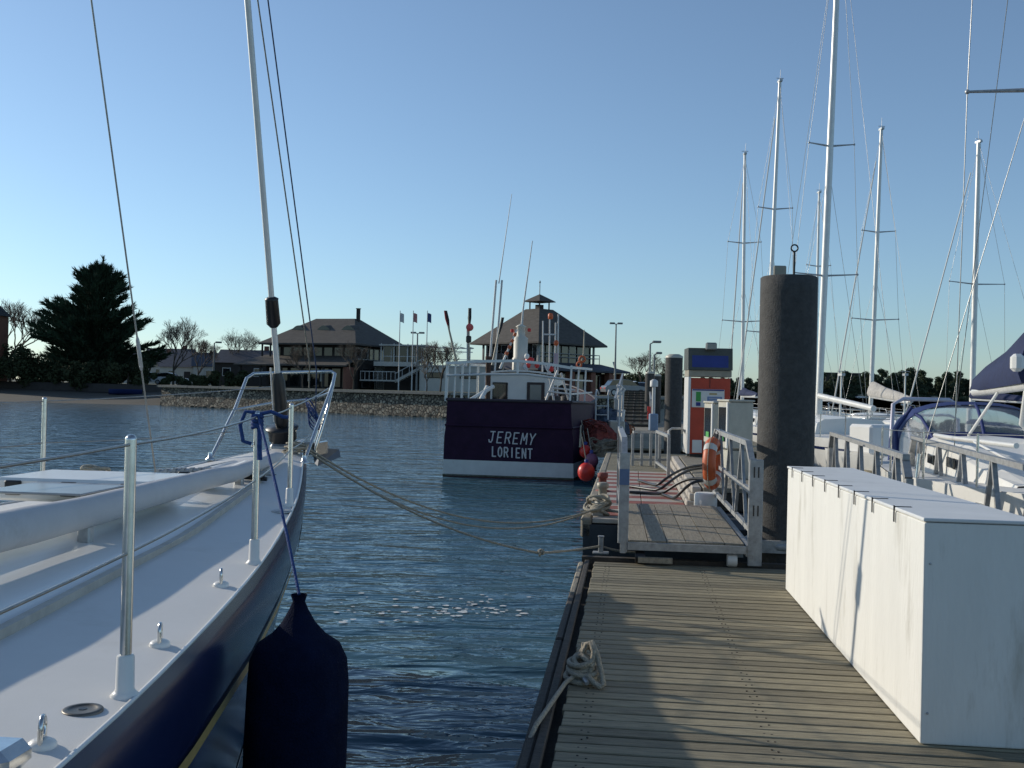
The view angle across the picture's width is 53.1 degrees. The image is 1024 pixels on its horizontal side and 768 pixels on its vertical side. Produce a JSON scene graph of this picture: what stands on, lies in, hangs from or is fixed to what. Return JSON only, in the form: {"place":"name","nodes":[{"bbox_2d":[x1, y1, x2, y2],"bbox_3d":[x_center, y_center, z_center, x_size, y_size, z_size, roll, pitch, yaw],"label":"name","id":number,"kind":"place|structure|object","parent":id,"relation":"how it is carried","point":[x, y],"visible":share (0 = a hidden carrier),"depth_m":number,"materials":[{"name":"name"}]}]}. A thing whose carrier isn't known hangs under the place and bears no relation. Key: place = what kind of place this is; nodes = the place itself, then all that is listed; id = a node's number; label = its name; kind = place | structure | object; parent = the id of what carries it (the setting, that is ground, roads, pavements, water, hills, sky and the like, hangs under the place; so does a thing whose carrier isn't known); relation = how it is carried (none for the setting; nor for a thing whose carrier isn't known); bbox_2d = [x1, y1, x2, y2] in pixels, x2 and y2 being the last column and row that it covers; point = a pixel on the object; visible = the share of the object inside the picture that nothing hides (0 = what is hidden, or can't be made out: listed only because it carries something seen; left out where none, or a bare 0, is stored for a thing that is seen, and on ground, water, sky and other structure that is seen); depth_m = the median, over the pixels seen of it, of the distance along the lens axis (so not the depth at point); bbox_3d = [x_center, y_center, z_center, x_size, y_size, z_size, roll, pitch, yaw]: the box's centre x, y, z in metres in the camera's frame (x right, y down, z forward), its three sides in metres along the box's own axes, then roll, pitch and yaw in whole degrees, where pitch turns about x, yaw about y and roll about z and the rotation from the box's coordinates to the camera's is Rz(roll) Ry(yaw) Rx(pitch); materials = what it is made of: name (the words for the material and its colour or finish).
{"place":"outdoors","nodes":[
{"label":"outdoors","id":0,"kind":"place"},
{"bbox_2d":[0,388,160,404],"bbox_3d":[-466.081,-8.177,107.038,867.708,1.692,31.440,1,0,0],"label":"beach","id":1,"kind":"structure","parent":0,"point":[14,395],"depth_m":106.21,"materials":[{"name":"sand"}]},
{"bbox_2d":[108,389,141,394],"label":"beached dinghy","id":2,"kind":"object","parent":1,"relation":"on","point":[123,391],"visible":0.97,"depth_m":110.42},
{"bbox_2d":[0,381,161,391],"bbox_3d":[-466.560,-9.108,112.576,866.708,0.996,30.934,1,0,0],"label":"embankment","id":3,"kind":"structure","parent":0,"point":[92,387],"depth_m":117.18,"materials":[{"name":"stone"}]},
{"bbox_2d":[191,352,217,384],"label":"house","id":4,"kind":"structure","parent":0,"point":[207,370],"depth_m":160.28,"materials":[{"name":"paint"}]},
{"bbox_2d":[233,308,400,389],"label":"pavilion building","id":5,"kind":"structure","parent":0,"point":[330,336],"depth_m":116.84,"materials":[{"name":"stone"}]},
{"bbox_2d":[361,368,368,387],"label":"side window","id":6,"kind":"structure","parent":5,"relation":"in","point":[364,384],"depth_m":115.61,"materials":[{"name":"black glass"}]},
{"bbox_2d":[12,379,1005,402],"bbox_3d":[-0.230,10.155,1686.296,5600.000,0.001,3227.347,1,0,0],"label":"ground","id":7,"kind":"structure","parent":0,"point":[475,392],"depth_m":118.06,"materials":[{"name":"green plant"}]},
{"bbox_2d":[0,306,11,380],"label":"house","id":8,"kind":"structure","parent":7,"relation":"on","point":[4,320],"depth_m":119.86,"materials":[{"name":"red brick"}]},
{"bbox_2d":[0,343,41,387],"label":"bush","id":9,"kind":"object","parent":7,"relation":"on","point":[21,360],"visible":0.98,"depth_m":118.53,"materials":[{"name":"green plant"}]},
{"bbox_2d":[1,299,52,380],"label":"bare tree","id":10,"kind":"object","parent":7,"relation":"on","point":[14,313],"visible":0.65,"depth_m":136.18,"materials":[{"name":"brown plant"}]},
{"bbox_2d":[13,352,63,382],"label":"bush","id":11,"kind":"object","parent":7,"relation":"on","point":[45,370],"visible":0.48,"depth_m":119.37,"materials":[{"name":"green plant"}]},
{"bbox_2d":[46,358,117,390],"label":"bush","id":12,"kind":"object","parent":7,"relation":"on","point":[79,374],"visible":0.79,"depth_m":117.30,"materials":[{"name":"green plant"}]},
{"bbox_2d":[24,255,173,382],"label":"cypress tree","id":13,"kind":"object","parent":7,"relation":"on","point":[87,325],"visible":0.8,"depth_m":121.77,"materials":[{"name":"green plant"}]},
{"bbox_2d":[101,361,150,384],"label":"bush","id":14,"kind":"object","parent":7,"relation":"on","point":[116,373],"visible":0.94,"depth_m":116.66,"materials":[{"name":"green plant"}]},
{"bbox_2d":[157,354,192,383],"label":"house","id":15,"kind":"structure","parent":7,"relation":"on","point":[184,369],"depth_m":166.01,"materials":[{"name":"paint"}]},
{"bbox_2d":[150,372,221,385],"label":"bush","id":16,"kind":"object","parent":7,"relation":"on","point":[169,378],"visible":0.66,"depth_m":116.30,"materials":[{"name":"green plant"}]},
{"bbox_2d":[159,317,214,384],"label":"bare tree","id":17,"kind":"object","parent":7,"relation":"on","point":[175,333],"visible":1,"depth_m":122.05,"materials":[{"name":"brown plant"}]},
{"bbox_2d":[185,339,221,374],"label":"bare tree","id":18,"kind":"object","parent":7,"relation":"on","point":[193,346],"visible":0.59,"depth_m":140.13,"materials":[{"name":"brown plant"}]},
{"bbox_2d":[192,370,249,386],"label":"bush","id":19,"kind":"object","parent":7,"relation":"on","point":[230,378],"visible":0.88,"depth_m":110.84,"materials":[{"name":"green plant"}]},
{"bbox_2d":[220,327,260,353],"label":"bare tree","id":20,"kind":"object","parent":7,"relation":"on","point":[246,341],"visible":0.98,"depth_m":149.98,"materials":[{"name":"brown plant"}]},
{"bbox_2d":[215,346,272,386],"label":"house","id":21,"kind":"structure","parent":7,"relation":"on","point":[225,362],"depth_m":146.01,"materials":[{"name":"grey stone"}]},
{"bbox_2d":[284,345,319,388],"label":"bare tree","id":22,"kind":"object","parent":7,"relation":"on","point":[296,356],"visible":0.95,"depth_m":97.09,"materials":[{"name":"brown plant"}]},
{"bbox_2d":[333,343,375,389],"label":"bare tree","id":23,"kind":"object","parent":7,"relation":"on","point":[355,350],"visible":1,"depth_m":96.94,"materials":[{"name":"brown plant"}]},
{"bbox_2d":[360,343,473,390],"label":"terrace wing","id":24,"kind":"structure","parent":7,"relation":"on","point":[385,374],"depth_m":116.46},
{"bbox_2d":[411,332,424,390],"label":"street lamp","id":25,"kind":"object","parent":7,"relation":"on","point":[416,381],"visible":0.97,"depth_m":111.95,"materials":[{"name":"metal"}]},
{"bbox_2d":[411,347,446,390],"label":"bare tree","id":26,"kind":"object","parent":7,"relation":"on","point":[424,354],"visible":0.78,"depth_m":97.32,"materials":[{"name":"brown plant"}]},
{"bbox_2d":[424,340,462,391],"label":"bare tree","id":27,"kind":"object","parent":7,"relation":"on","point":[447,352],"visible":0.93,"depth_m":95.67,"materials":[{"name":"brown plant"}]},
{"bbox_2d":[419,365,485,391],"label":"building","id":28,"kind":"structure","parent":7,"relation":"on","point":[433,381],"depth_m":111.94,"materials":[{"name":"paint"}]},
{"bbox_2d":[600,379,644,395],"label":"parked car","id":29,"kind":"object","parent":7,"relation":"on","point":[611,385],"visible":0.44,"depth_m":91.22,"materials":[{"name":"white metal"}]},
{"bbox_2d":[620,350,664,381],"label":"bare tree","id":30,"kind":"object","parent":7,"relation":"on","point":[644,363],"visible":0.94,"depth_m":124.48,"materials":[{"name":"brown plant"}]},
{"bbox_2d":[624,372,683,395],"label":"bush","id":31,"kind":"object","parent":7,"relation":"on","point":[634,376],"visible":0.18,"depth_m":134.88,"materials":[{"name":"green plant"}]},
{"bbox_2d":[823,373,838,393],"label":"tree","id":32,"kind":"object","parent":7,"relation":"on","point":[830,386],"visible":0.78,"depth_m":380.72,"materials":[{"name":"green plant"}]},
{"bbox_2d":[837,370,851,396],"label":"tree","id":33,"kind":"object","parent":7,"relation":"on","point":[846,381],"visible":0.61,"depth_m":382.68,"materials":[{"name":"green plant"}]},
{"bbox_2d":[847,375,864,398],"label":"tree","id":34,"kind":"object","parent":7,"relation":"on","point":[855,386],"visible":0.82,"depth_m":377.86,"materials":[{"name":"green plant"}]},
{"bbox_2d":[730,390,1020,404],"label":"shore scrub","id":35,"kind":"object","parent":7,"relation":"on","point":[850,396],"visible":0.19,"depth_m":374.54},
{"bbox_2d":[866,368,895,389],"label":"tree","id":36,"kind":"object","parent":7,"relation":"on","point":[882,381],"visible":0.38,"depth_m":378.05,"materials":[{"name":"green plant"}]},
{"bbox_2d":[901,366,928,396],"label":"tree","id":37,"kind":"object","parent":7,"relation":"on","point":[910,377],"visible":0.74,"depth_m":377.60,"materials":[{"name":"green plant"}]},
{"bbox_2d":[906,369,932,396],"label":"tree","id":38,"kind":"object","parent":7,"relation":"on","point":[921,374],"visible":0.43,"depth_m":384.61,"materials":[{"name":"green plant"}]},
{"bbox_2d":[934,371,953,397],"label":"tree","id":39,"kind":"object","parent":7,"relation":"on","point":[949,377],"visible":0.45,"depth_m":394.65,"materials":[{"name":"green plant"}]},
{"bbox_2d":[941,370,968,400],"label":"tree","id":40,"kind":"object","parent":7,"relation":"on","point":[961,387],"visible":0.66,"depth_m":380.86,"materials":[{"name":"green plant"}]},
{"bbox_2d":[0,381,1020,767],"bbox_3d":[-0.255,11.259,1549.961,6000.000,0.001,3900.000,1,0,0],"label":"water","id":41,"kind":"structure","parent":0,"point":[438,691],"depth_m":13.07,"materials":[{"name":"blue liquid"}]},
{"bbox_2d":[0,0,340,767],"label":"moored yacht","id":42,"kind":"object","parent":41,"relation":"on","point":[132,638],"visible":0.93,"depth_m":3.69,"materials":[{"name":"white plastic"}]},
{"bbox_2d":[80,465,110,470],"bbox_3d":[-2.550,0.576,6.250,0.252,0.160,0.250,1,0,0],"label":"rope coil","id":43,"kind":"object","parent":42,"relation":"on","point":[91,467],"visible":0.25,"depth_m":6.21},
{"bbox_2d":[0,452,283,552],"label":"rolled sail","id":44,"kind":"object","parent":42,"relation":"on","point":[83,516],"visible":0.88,"depth_m":4.56,"materials":[{"name":"fabric"}]},
{"bbox_2d":[238,410,348,767],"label":"fender","id":45,"kind":"object","parent":42,"relation":"hanging from","point":[296,706],"visible":0.95,"depth_m":3.60,"materials":[{"name":"fabric"}]},
{"bbox_2d":[157,385,683,417],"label":"quay wall","id":46,"kind":"structure","parent":41,"relation":"in","point":[404,403],"depth_m":83.44,"materials":[{"name":"stone"}]},
{"bbox_2d":[334,591,527,622],"bbox_3d":[-0.773,2.251,10.339,1.962,0.001,1.578,1,0,0],"label":"foam","id":47,"kind":"object","parent":41,"relation":"on","point":[461,611],"visible":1,"depth_m":10.18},
{"bbox_2d":[442,194,597,480],"bbox_3d":[0.823,-1.406,30.982,3.637,8.151,11.170,1,0,9],"label":"fishing boat","id":48,"kind":"object","parent":41,"relation":"on","point":[523,418],"visible":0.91,"depth_m":25.66,"materials":[{"name":"purple paint"}]},
{"bbox_2d":[444,311,457,360],"bbox_3d":[-1.632,-1.236,27.497,0.431,1.473,0.100,1,0,0],"label":"dan pole","id":49,"kind":"object","parent":48,"relation":"on","point":[448,325],"visible":0.96,"depth_m":27.48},
{"bbox_2d":[466,308,473,366],"bbox_3d":[-1.129,-1.240,27.282,0.200,1.571,0.170,1,0,0],"label":"dan pole","id":50,"kind":"object","parent":48,"relation":"on","point":[469,327],"visible":0.98,"depth_m":27.27,"materials":[{"name":"black plastic"}]},
{"bbox_2d":[645,371,654,423],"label":"dark pile","id":51,"kind":"object","parent":41,"relation":"in","point":[649,376],"visible":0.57,"depth_m":43.83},
{"bbox_2d":[655,374,660,422],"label":"dark pile","id":52,"kind":"object","parent":41,"relation":"in","point":[658,397],"visible":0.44,"depth_m":45.81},
{"bbox_2d":[580,452,756,561],"bbox_3d":[3.108,1.902,17.705,3.230,1.105,13.000,1,0,7],"label":"fuel pontoon","id":53,"kind":"object","parent":41,"relation":"on","point":[697,494],"visible":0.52,"depth_m":12.99,"materials":[{"name":"white paint"}]},
{"bbox_2d":[578,437,594,480],"bbox_3d":[1.717,1.733,23.599,0.394,1.024,0.405,1,0,0],"label":"ball fender","id":54,"kind":"object","parent":53,"relation":"hanging from","point":[586,470],"visible":1,"depth_m":23.46,"materials":[{"name":"red plastic"}]},
{"bbox_2d":[580,494,614,515],"bbox_3d":[0.984,1.405,11.758,0.338,0.295,0.325,2,0,-43],"label":"rope bundle","id":55,"kind":"object","parent":53,"relation":"on","point":[599,507],"visible":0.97,"depth_m":11.68,"materials":[{"name":"fabric"}]},
{"bbox_2d":[309,452,588,528],"bbox_3d":[-0.366,1.059,10.203,0.019,0.909,4.164,1,0,41],"label":"mooring line","id":56,"kind":"object","parent":55,"relation":"attached to","point":[333,468],"visible":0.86,"depth_m":9.91,"materials":[{"name":"fabric"}]},
{"bbox_2d":[310,449,590,523],"bbox_3d":[-0.366,1.027,10.203,0.019,0.875,4.088,1,0,42],"label":"mooring line","id":57,"kind":"object","parent":55,"relation":"attached to","point":[344,470],"visible":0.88,"depth_m":9.76,"materials":[{"name":"fabric"}]},
{"bbox_2d":[595,482,608,502],"bbox_3d":[1.156,1.388,13.053,0.200,0.270,0.200,1,0,7],"label":"bollard","id":58,"kind":"object","parent":53,"relation":"on","point":[602,487],"visible":0.58,"depth_m":13.00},
{"bbox_2d":[631,431,667,465],"bbox_3d":[2.707,1.256,19.980,0.825,0.685,0.062,1,0,-17],"label":"barrier","id":59,"kind":"object","parent":53,"relation":"on","point":[641,459],"visible":0.69,"depth_m":19.94,"materials":[{"name":"metal"}]},
{"bbox_2d":[655,430,670,476],"bbox_3d":[2.684,1.225,18.291,0.052,0.725,2.144,1,0,3],"label":"barrier","id":60,"kind":"object","parent":53,"relation":"on","point":[657,463],"visible":0.93,"depth_m":17.78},
{"bbox_2d":[629,466,701,490],"bbox_3d":[2.505,1.403,15.155,1.350,0.305,0.777,1,0,-24],"label":"fuel hose","id":61,"kind":"object","parent":53,"relation":"on","point":[665,484],"visible":0.91,"depth_m":14.90,"materials":[{"name":"black plastic"}]},
{"bbox_2d":[630,477,702,494],"bbox_3d":[2.132,1.388,13.984,1.174,0.305,0.166,1,0,39],"label":"fuel hose","id":62,"kind":"object","parent":53,"relation":"on","point":[667,489],"visible":0.91,"depth_m":14.05,"materials":[{"name":"black plastic"}]},
{"bbox_2d":[637,464,701,485],"bbox_3d":[2.549,1.408,15.801,1.121,0.305,1.033,1,0,0],"label":"fuel hose","id":63,"kind":"object","parent":53,"relation":"on","point":[668,476],"visible":0.88,"depth_m":15.67,"materials":[{"name":"black plastic"}]},
{"bbox_2d":[661,479,702,499],"bbox_3d":[2.151,1.387,13.724,0.343,0.305,0.986,1,0,-28],"label":"fuel hose","id":64,"kind":"object","parent":53,"relation":"on","point":[680,492],"visible":0.91,"depth_m":13.33,"materials":[{"name":"black plastic"}]},
{"bbox_2d":[683,342,732,456],"bbox_3d":[3.702,0.302,19.389,0.820,2.140,0.807,1,0,3],"label":"fuel dispenser","id":65,"kind":"object","parent":53,"relation":"on","point":[710,360],"visible":0.8,"depth_m":19.12,"materials":[{"name":"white metal"}]},
{"bbox_2d":[703,401,724,448],"bbox_3d":[3.224,0.807,15.992,0.379,1.070,0.450,1,0,-10],"label":"hose pump","id":66,"kind":"object","parent":53,"relation":"on","point":[710,416],"visible":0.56,"depth_m":15.85,"materials":[{"name":"white metal"}]},
{"bbox_2d":[704,408,710,436],"bbox_3d":[3.059,0.595,15.964,0.020,0.446,0.300,1,0,-10],"label":"display window","id":67,"kind":"structure","parent":66,"relation":"in","point":[707,414],"depth_m":15.97,"materials":[{"name":"grey glass"}]},
{"bbox_2d":[717,399,754,478],"bbox_3d":[3.152,0.776,14.492,0.399,1.110,0.450,1,0,-10],"label":"hose pump","id":68,"kind":"object","parent":53,"relation":"on","point":[735,417],"visible":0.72,"depth_m":14.30,"materials":[{"name":"white metal"}]},
{"bbox_2d":[718,407,725,440],"bbox_3d":[2.978,0.564,14.462,0.020,0.475,0.300,1,0,-10],"label":"display window","id":69,"kind":"structure","parent":68,"relation":"in","point":[722,410],"depth_m":14.46,"materials":[{"name":"grey glass"}]},
{"bbox_2d":[664,354,682,453],"bbox_3d":[3.837,1.368,24.493,0.422,4.164,0.422,1,0,0],"label":"dark pile","id":70,"kind":"object","parent":41,"relation":"in","point":[673,390],"visible":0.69,"depth_m":24.32,"materials":[{"name":"metal"}]},
{"bbox_2d":[627,421,756,457],"bbox_3d":[5.728,2.122,36.380,4.050,0.902,24.192,1,0,7],"label":"railing","id":71,"kind":"object","parent":41,"relation":"on","point":[637,437],"visible":0.08,"depth_m":28.32,"materials":[{"name":"grey metal"}]},
{"bbox_2d":[582,419,616,444],"bbox_3d":[2.286,1.254,26.967,1.151,0.700,1.964,1,0,0],"label":"net heap","id":72,"kind":"object","parent":71,"relation":"on","point":[600,430],"visible":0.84,"depth_m":26.39,"materials":[{"name":"fabric"}]},
{"bbox_2d":[590,437,617,456],"bbox_3d":[2.345,1.542,24.989,0.939,0.449,1.244,1,0,28],"label":"net heap","id":73,"kind":"object","parent":71,"relation":"on","point":[601,448],"visible":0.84,"depth_m":24.60,"materials":[{"name":"fabric"}]},
{"bbox_2d":[594,407,629,434],"bbox_3d":[2.832,1.105,30.989,1.550,0.859,2.671,1,0,0],"label":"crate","id":74,"kind":"object","parent":71,"relation":"on","point":[612,414],"visible":0.39,"depth_m":30.38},
{"bbox_2d":[595,389,610,419],"bbox_3d":[2.679,0.891,30.291,0.426,1.480,0.723,1,0,11],"label":"boarding ladder","id":75,"kind":"object","parent":74,"relation":"on","point":[607,397],"visible":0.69,"depth_m":30.05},
{"bbox_2d":[608,409,624,432],"bbox_3d":[2.759,1.168,26.994,0.410,1.003,0.400,1,0,0],"label":"grey cabinet","id":76,"kind":"object","parent":71,"relation":"on","point":[612,424],"visible":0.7,"depth_m":26.80,"materials":[{"name":"metal"}]},
{"bbox_2d":[614,373,651,426],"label":"access ramp","id":77,"kind":"structure","parent":71,"relation":"on","point":[636,414],"depth_m":45.01,"materials":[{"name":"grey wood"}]},
{"bbox_2d":[648,379,657,430],"bbox_3d":[4.977,0.738,35.964,0.300,1.810,0.333,1,0,0],"label":"service post","id":78,"kind":"object","parent":71,"relation":"on","point":[653,421],"visible":0.96,"depth_m":35.87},
{"bbox_2d":[715,147,762,410],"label":"sailing yacht","id":79,"kind":"object","parent":41,"relation":"on","point":[744,393],"visible":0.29,"depth_m":43.97,"materials":[{"name":"white plastic"}]},
{"bbox_2d":[516,555,1023,767],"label":"pontoon","id":80,"kind":"object","parent":41,"relation":"on","point":[712,664],"visible":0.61,"depth_m":5.66,"materials":[{"name":"brown wood"}]},
{"bbox_2d":[514,640,605,767],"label":"mooring rope","id":81,"kind":"object","parent":80,"relation":"on","point":[583,668],"visible":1,"depth_m":5.64,"materials":[{"name":"fabric"}]},
{"bbox_2d":[593,535,608,553],"bbox_3d":[0.895,1.619,10.309,0.160,0.183,0.120,1,0,7],"label":"mooring post","id":82,"kind":"object","parent":80,"relation":"on","point":[600,543],"visible":1,"depth_m":10.28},
{"bbox_2d":[323,460,600,553],"bbox_3d":[-0.272,1.151,9.414,2.939,0.916,0.450,1,0,-29],"label":"mooring line","id":83,"kind":"object","parent":82,"relation":"attached to","point":[456,530],"visible":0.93,"depth_m":9.25,"materials":[{"name":"fabric"}]},
{"bbox_2d":[616,426,763,566],"bbox_3d":[1.829,1.122,11.300,1.345,1.208,3.460,1,0,5],"label":"gangway","id":84,"kind":"object","parent":80,"relation":"on","point":[685,528],"visible":0.98,"depth_m":9.96,"materials":[{"name":"grey metal"}]},
{"bbox_2d":[702,429,720,490],"bbox_3d":[2.369,0.900,12.095,0.162,0.737,0.662,1,0,21],"label":"lifebuoy","id":85,"kind":"object","parent":84,"relation":"hanging from","point":[711,463],"visible":0.96,"depth_m":11.88,"materials":[{"name":"plastic"}]},
{"bbox_2d":[736,535,786,557],"bbox_3d":[2.709,1.622,10.350,1.005,0.140,1.005,1,0,7],"label":"pile guide","id":86,"kind":"object","parent":84,"relation":"attached to","point":[775,546],"visible":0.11,"depth_m":10.09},
{"bbox_2d":[786,466,1023,748],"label":"white locker","id":87,"kind":"object","parent":80,"relation":"on","point":[909,598],"visible":1,"depth_m":4.96,"materials":[{"name":"paint"}]},
{"bbox_2d":[734,70,835,441],"bbox_3d":[9.780,-4.560,38.827,3.100,14.954,9.222,1,0,-3],"label":"sailing yacht","id":88,"kind":"object","parent":41,"relation":"on","point":[774,208],"visible":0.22,"depth_m":38.99,"materials":[{"name":"white plastic"}]},
{"bbox_2d":[757,244,817,563],"bbox_3d":[2.783,0.956,10.445,0.570,4.776,0.570,1,0,0],"label":"mooring pile","id":89,"kind":"object","parent":41,"relation":"in","point":[787,372],"visible":0.58,"depth_m":10.21,"materials":[{"name":"grey metal"}]},
{"bbox_2d":[805,183,863,416],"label":"sailing yacht","id":90,"kind":"object","parent":41,"relation":"on","point":[817,266],"visible":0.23,"depth_m":49.98,"materials":[{"name":"white plastic"}]},
{"bbox_2d":[788,0,916,466],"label":"sailing yacht","id":91,"kind":"object","parent":41,"relation":"on","point":[825,424],"visible":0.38,"depth_m":29.93,"materials":[{"name":"white plastic"}]},
{"bbox_2d":[837,361,909,423],"bbox_3d":[10.910,1.065,33.896,2.600,3.701,7.024,1,0,-8],"label":"motor cruiser","id":92,"kind":"object","parent":41,"relation":"on","point":[841,374],"visible":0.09,"depth_m":33.98,"materials":[{"name":"white plastic"}]},
{"bbox_2d":[828,124,921,420],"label":"sailing yacht","id":93,"kind":"object","parent":41,"relation":"on","point":[875,390],"visible":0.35,"depth_m":40.95,"materials":[{"name":"white plastic"}]},
{"bbox_2d":[868,370,910,423],"bbox_3d":[13.781,1.095,35.895,2.600,3.795,7.024,1,0,4],"label":"motor cruiser","id":94,"kind":"object","parent":41,"relation":"on","point":[905,374],"visible":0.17,"depth_m":35.98,"materials":[{"name":"white plastic"}]},
{"bbox_2d":[825,397,954,470],"bbox_3d":[8.895,1.480,24.041,2.100,2.365,4.900,1,0,-15],"label":"motor launch","id":95,"kind":"object","parent":41,"relation":"on","point":[870,433],"visible":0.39,"depth_m":23.65,"materials":[{"name":"white plastic"}]},
{"bbox_2d":[880,0,1023,515],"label":"sailing yacht","id":96,"kind":"object","parent":41,"relation":"on","point":[991,428],"visible":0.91,"depth_m":14.30,"materials":[{"name":"white plastic"}]},
{"bbox_2d":[894,403,1023,453],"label":"sprayhood window","id":97,"kind":"structure","parent":96,"relation":"in","point":[997,420],"depth_m":16.81,"materials":[{"name":"clear plastic"}]},
{"bbox_2d":[901,131,1023,411],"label":"sailing yacht","id":98,"kind":"object","parent":41,"relation":"on","point":[1008,398],"visible":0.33,"depth_m":40.96,"materials":[{"name":"white metal"}]},
{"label":"visitor walkway","id":99,"kind":"object","parent":41,"relation":"on","visible":0},
{"bbox_2d":[827,432,913,484],"bbox_3d":[4.822,1.308,14.193,0.096,1.050,7.027,1,0,11],"label":"trellis handrail","id":100,"kind":"object","parent":99,"relation":"on","point":[902,458],"visible":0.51,"depth_m":13.09,"materials":[{"name":"metal"}]},
{"bbox_2d":[908,436,1023,515],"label":"trellis handrail","id":101,"kind":"object","parent":99,"relation":"on","point":[992,475],"visible":0.47,"depth_m":12.38,"materials":[{"name":"metal"}]},
{"bbox_2d":[0,0,1023,397],"label":"sky","id":102,"kind":"structure","parent":0,"point":[618,133],"materials":[{"name":"blue"}]},
{"bbox_2d":[459,281,629,394],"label":"pyramid roof building","id":103,"kind":"structure","parent":0,"point":[571,336],"depth_m":118.42,"materials":[{"name":"stone"}]},
{"bbox_2d":[584,428,597,467],"bbox_3d":[1.910,1.551,24.593,0.341,0.961,0.330,1,0,20],"label":"ball fender","id":104,"kind":"object","parent":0,"point":[591,457],"visible":0.73,"depth_m":24.48,"materials":[{"name":"purple plastic"}]},
{"bbox_2d":[660,397,1021,421],"bbox_3d":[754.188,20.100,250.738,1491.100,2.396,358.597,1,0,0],"label":"river bank","id":105,"kind":"structure","parent":0,"point":[861,401],"depth_m":383.44,"materials":[{"name":"stone"}]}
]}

